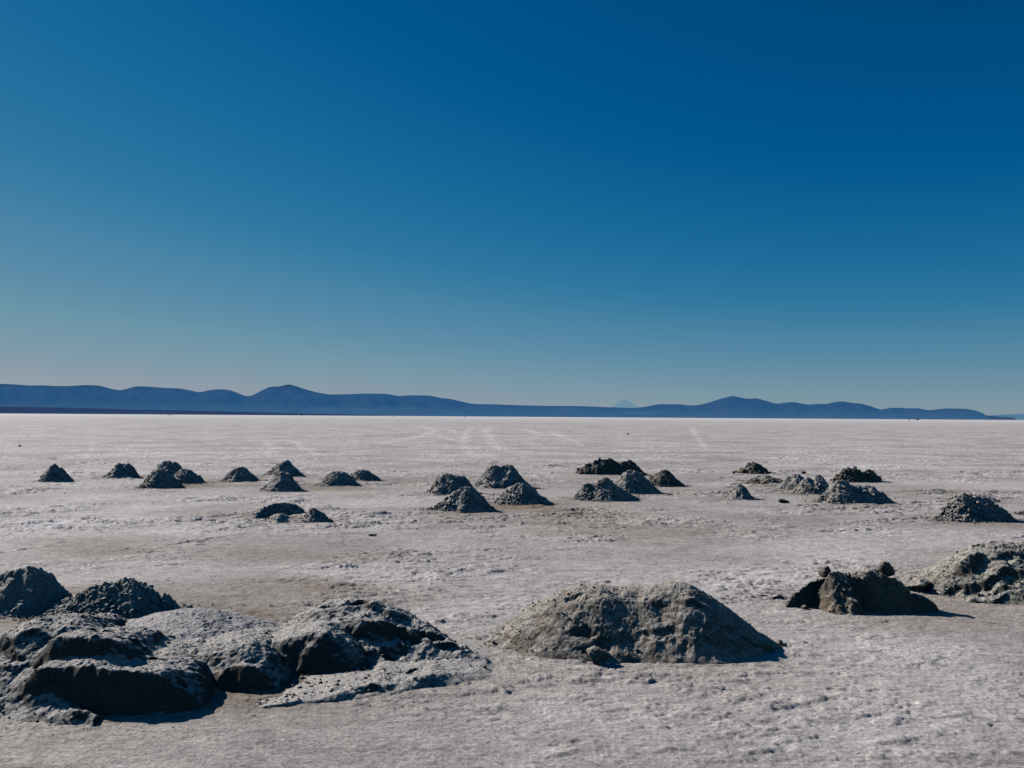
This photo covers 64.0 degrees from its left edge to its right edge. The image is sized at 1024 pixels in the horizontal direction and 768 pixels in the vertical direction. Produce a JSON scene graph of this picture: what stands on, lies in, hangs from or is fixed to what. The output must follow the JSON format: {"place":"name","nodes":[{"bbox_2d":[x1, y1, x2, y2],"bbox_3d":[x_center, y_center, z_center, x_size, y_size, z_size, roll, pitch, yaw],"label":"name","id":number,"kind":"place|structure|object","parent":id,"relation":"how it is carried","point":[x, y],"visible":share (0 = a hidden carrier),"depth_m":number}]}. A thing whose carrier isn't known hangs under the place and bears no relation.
{"place":"outdoors","nodes":[
{"label":"outdoors","id":0,"kind":"place"},
{"bbox_2d":[0,407,381,415],"bbox_3d":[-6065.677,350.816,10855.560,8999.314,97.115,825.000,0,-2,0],"label":"shore","id":1,"kind":"structure","parent":0,"point":[34,410],"depth_m":10784.81},
{"bbox_2d":[0,384,988,419],"bbox_3d":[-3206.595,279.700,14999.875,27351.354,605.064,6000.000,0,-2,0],"label":"hills","id":2,"kind":"structure","parent":0,"point":[288,398],"depth_m":14506.19},
{"bbox_2d":[0,413,1023,767],"bbox_3d":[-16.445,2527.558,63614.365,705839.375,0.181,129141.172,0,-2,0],"label":"ground","id":3,"kind":"structure","parent":0,"point":[938,689],"depth_m":16.58},
{"bbox_2d":[0,566,72,619],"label":"salt mound","id":4,"kind":"object","parent":3,"relation":"on","point":[28,591],"visible":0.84,"depth_m":12.38},
{"bbox_2d":[38,463,79,482],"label":"salt heap","id":5,"kind":"object","parent":3,"relation":"on","point":[54,472],"visible":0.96,"depth_m":36.07},
{"bbox_2d":[0,577,212,626],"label":"salt mound","id":6,"kind":"object","parent":3,"relation":"on","point":[128,598],"visible":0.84,"depth_m":11.99},
{"bbox_2d":[94,463,142,478],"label":"salt heap","id":7,"kind":"object","parent":3,"relation":"on","point":[121,470],"visible":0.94,"depth_m":38.42},
{"bbox_2d":[0,605,241,729],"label":"salt mound","id":8,"kind":"object","parent":3,"relation":"on","point":[87,670],"visible":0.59,"depth_m":8.46},
{"bbox_2d":[125,468,190,488],"bbox_3d":[-14.578,3.916,33.926,2.464,0.875,2.400,2,-3,-42],"label":"salt heap","id":9,"kind":"object","parent":3,"relation":"on","point":[159,478],"visible":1,"depth_m":33.53},
{"bbox_2d":[147,460,182,475],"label":"salt heap","id":10,"kind":"object","parent":3,"relation":"on","point":[173,467],"visible":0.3,"depth_m":39.19},
{"bbox_2d":[173,468,207,483],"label":"salt heap","id":11,"kind":"object","parent":3,"relation":"on","point":[186,476],"visible":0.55,"depth_m":35.57},
{"bbox_2d":[121,608,283,694],"bbox_3d":[-4.247,3.181,10.054,3.850,0.460,3.900,0,-2,0],"label":"salt mound","id":12,"kind":"object","parent":3,"relation":"on","point":[189,623],"visible":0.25,"depth_m":10.55},
{"bbox_2d":[221,466,257,482],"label":"salt heap","id":13,"kind":"object","parent":3,"relation":"on","point":[240,474],"visible":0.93,"depth_m":36.80},
{"bbox_2d":[189,627,291,692],"bbox_3d":[-3.552,3.219,10.305,2.157,0.487,2.953,0,-2,0],"label":"salt mound","id":14,"kind":"object","parent":3,"relation":"on","point":[242,661],"visible":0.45,"depth_m":9.19},
{"bbox_2d":[254,502,305,522],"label":"salt ridge","id":15,"kind":"structure","parent":3,"relation":"on","point":[284,510],"depth_m":24.16},
{"bbox_2d":[259,472,303,491],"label":"salt heap","id":16,"kind":"object","parent":3,"relation":"on","point":[282,482],"visible":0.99,"depth_m":32.45},
{"bbox_2d":[261,460,304,476],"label":"salt heap","id":17,"kind":"object","parent":3,"relation":"on","point":[286,466],"visible":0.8,"depth_m":40.12},
{"bbox_2d":[296,507,337,522],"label":"salt heap","id":18,"kind":"object","parent":3,"relation":"on","point":[313,515],"visible":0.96,"depth_m":23.05},
{"bbox_2d":[271,620,369,674],"bbox_3d":[-2.607,3.229,10.868,2.017,0.550,3.325,0,-2,0],"label":"salt mound","id":19,"kind":"object","parent":3,"relation":"on","point":[316,647],"visible":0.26,"depth_m":9.65},
{"bbox_2d":[313,471,360,486],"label":"salt heap","id":20,"kind":"object","parent":3,"relation":"on","point":[337,478],"visible":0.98,"depth_m":34.89},
{"bbox_2d":[173,595,506,728],"bbox_3d":[-1.725,3.134,10.034,3.328,0.750,4.442,0,-2,0],"label":"salt mound","id":21,"kind":"object","parent":3,"relation":"on","point":[404,650],"visible":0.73,"depth_m":9.92},
{"bbox_2d":[350,469,383,480],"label":"salt heap","id":22,"kind":"object","parent":3,"relation":"on","point":[363,475],"visible":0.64,"depth_m":37.51},
{"bbox_2d":[414,473,478,495],"bbox_3d":[-2.424,3.873,31.658,2.840,0.916,2.538,0,-2,0],"label":"salt heap","id":23,"kind":"object","parent":3,"relation":"on","point":[445,484],"visible":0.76,"depth_m":31.29},
{"bbox_2d":[415,486,503,513],"bbox_3d":[-1.729,3.689,26.340,2.442,0.853,2.310,2,-3,-39],"label":"salt heap","id":24,"kind":"object","parent":3,"relation":"on","point":[466,499],"visible":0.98,"depth_m":25.89},
{"bbox_2d":[474,464,538,488],"bbox_3d":[-0.705,3.952,35.190,2.828,1.077,3.138,2,-3,-36],"label":"salt heap","id":25,"kind":"object","parent":3,"relation":"on","point":[505,476],"visible":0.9,"depth_m":34.57},
{"bbox_2d":[487,483,556,506],"bbox_3d":[0.200,3.822,28.562,2.158,0.788,2.213,2,-3,-37],"label":"salt heap","id":26,"kind":"object","parent":3,"relation":"on","point":[519,494],"visible":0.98,"depth_m":28.15},
{"bbox_2d":[564,637,597,649],"bbox_3d":[0.867,3.308,10.274,0.462,0.273,0.254,0,-2,0],"label":"salt lump","id":27,"kind":"object","parent":3,"relation":"on","point":[579,643],"visible":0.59,"depth_m":10.21},
{"bbox_2d":[586,645,608,663],"bbox_3d":[1.043,3.312,9.990,0.275,0.238,0.220,0,-2,0],"label":"salt lump","id":28,"kind":"object","parent":3,"relation":"on","point":[596,654],"visible":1,"depth_m":9.91},
{"bbox_2d":[562,477,643,502],"bbox_3d":[3.047,3.848,29.973,2.892,0.916,2.795,2,-3,-35],"label":"salt heap","id":29,"kind":"object","parent":3,"relation":"on","point":[605,489],"visible":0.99,"depth_m":29.51},
{"bbox_2d":[574,457,649,474],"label":"salt heap","id":30,"kind":"object","parent":3,"relation":"on","point":[608,466],"visible":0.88,"depth_m":42.65},
{"bbox_2d":[476,581,783,669],"bbox_3d":[1.639,3.098,11.223,4.516,0.848,3.058,0,-2,12],"label":"salt mound","id":31,"kind":"object","parent":3,"relation":"on","point":[673,622],"visible":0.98,"depth_m":10.49},
{"bbox_2d":[614,470,661,494],"bbox_3d":[4.636,3.911,32.622,2.728,1.009,3.099,-1,-3,36],"label":"salt heap","id":32,"kind":"object","parent":3,"relation":"on","point":[633,482],"visible":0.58,"depth_m":32.05},
{"bbox_2d":[648,469,690,487],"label":"salt heap","id":33,"kind":"object","parent":3,"relation":"on","point":[664,478],"visible":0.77,"depth_m":35.70},
{"bbox_2d":[722,483,753,499],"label":"salt heap","id":34,"kind":"object","parent":3,"relation":"on","point":[739,491],"visible":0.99,"depth_m":30.31},
{"bbox_2d":[735,461,774,473],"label":"salt heap","id":35,"kind":"object","parent":3,"relation":"on","point":[752,467],"visible":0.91,"depth_m":44.17},
{"bbox_2d":[745,475,782,484],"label":"salt heap","id":36,"kind":"object","parent":3,"relation":"on","point":[764,479],"visible":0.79,"depth_m":37.40},
{"bbox_2d":[772,594,783,598],"bbox_3d":[4.379,3.528,13.554,0.255,0.105,0.128,0,-2,0],"label":"crust fragment","id":37,"kind":"object","parent":3,"relation":"on","point":[775,596],"visible":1,"depth_m":13.52},
{"bbox_2d":[777,498,788,502],"bbox_3d":[9.653,4.154,29.155,0.429,0.174,0.240,1,-2,-13],"label":"salt lump","id":38,"kind":"object","parent":3,"relation":"on","point":[780,500],"visible":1,"depth_m":29.08},
{"bbox_2d":[776,473,804,489],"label":"salt heap","id":39,"kind":"object","parent":3,"relation":"on","point":[791,482],"visible":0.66,"depth_m":34.44},
{"bbox_2d":[789,474,828,495],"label":"salt heap","id":40,"kind":"object","parent":3,"relation":"on","point":[818,484],"visible":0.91,"depth_m":32.21},
{"bbox_2d":[741,569,944,617],"bbox_3d":[5.185,3.297,13.100,2.845,0.722,1.882,2,-3,-27],"label":"salt mound","id":41,"kind":"object","parent":3,"relation":"on","point":[851,593],"visible":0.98,"depth_m":12.81},
{"bbox_2d":[818,566,830,577],"bbox_3d":[5.024,3.005,13.137,0.189,0.202,0.189,0,-2,0],"label":"salt lump","id":42,"kind":"object","parent":41,"relation":"on","point":[824,572],"visible":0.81,"depth_m":13.07},
{"bbox_2d":[875,561,894,576],"bbox_3d":[5.955,2.964,13.151,0.258,0.284,0.318,3,-3,-44],"label":"salt lump","id":43,"kind":"object","parent":41,"relation":"on","point":[886,568],"visible":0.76,"depth_m":13.04},
{"bbox_2d":[796,479,899,504],"bbox_3d":[12.073,3.890,29.688,3.028,0.922,2.802,1,-3,-25],"label":"salt heap","id":44,"kind":"object","parent":3,"relation":"on","point":[841,491],"visible":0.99,"depth_m":29.13},
{"bbox_2d":[825,466,881,482],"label":"salt heap","id":45,"kind":"object","parent":3,"relation":"on","point":[851,475],"visible":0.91,"depth_m":38.85},
{"bbox_2d":[905,577,929,591],"bbox_3d":[7.042,3.526,14.281,0.420,0.278,0.393,2,-3,-43],"label":"salt lump","id":46,"kind":"object","parent":3,"relation":"on","point":[918,584],"visible":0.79,"depth_m":14.19},
{"bbox_2d":[916,488,945,491],"bbox_3d":[17.213,4.405,33.769,1.322,0.267,1.563,3,-3,-44],"label":"salt crust","id":47,"kind":"object","parent":3,"relation":"on","point":[934,489],"visible":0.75,"depth_m":33.59},
{"bbox_2d":[899,540,1023,607],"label":"salt mound","id":48,"kind":"object","parent":3,"relation":"on","point":[991,572],"visible":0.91,"depth_m":14.04},
{"bbox_2d":[909,493,1023,524],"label":"salt heap","id":49,"kind":"object","parent":3,"relation":"on","point":[974,509],"visible":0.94,"depth_m":24.23},
{"bbox_2d":[938,494,1000,502],"bbox_3d":[17.047,4.212,30.300,1.990,0.347,1.496,0,-2,0],"label":"salt crust","id":50,"kind":"object","parent":3,"relation":"on","point":[993,499],"visible":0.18,"depth_m":30.07},
{"bbox_2d":[1014,510,1023,514],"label":"salt crust","id":51,"kind":"object","parent":3,"relation":"on","point":[1020,512],"visible":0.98,"depth_m":26.06},
{"bbox_2d":[0,0,1023,415],"label":"sky","id":52,"kind":"structure","parent":0,"point":[593,203]},
{"bbox_2d":[613,400,638,407],"bbox_3d":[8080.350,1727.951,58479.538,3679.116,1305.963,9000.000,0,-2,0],"label":"distant peak","id":53,"kind":"structure","parent":0,"point":[624,404],"depth_m":59180.04},
{"bbox_2d":[986,415,1015,419],"bbox_3d":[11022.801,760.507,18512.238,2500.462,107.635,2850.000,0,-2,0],"label":"spit","id":54,"kind":"structure","parent":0,"point":[998,418],"depth_m":18255.80},
{"bbox_2d":[992,414,1023,419],"bbox_3d":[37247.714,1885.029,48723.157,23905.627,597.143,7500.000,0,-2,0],"label":"distant range","id":55,"kind":"structure","parent":0,"point":[1018,416],"depth_m":48676.90}
]}

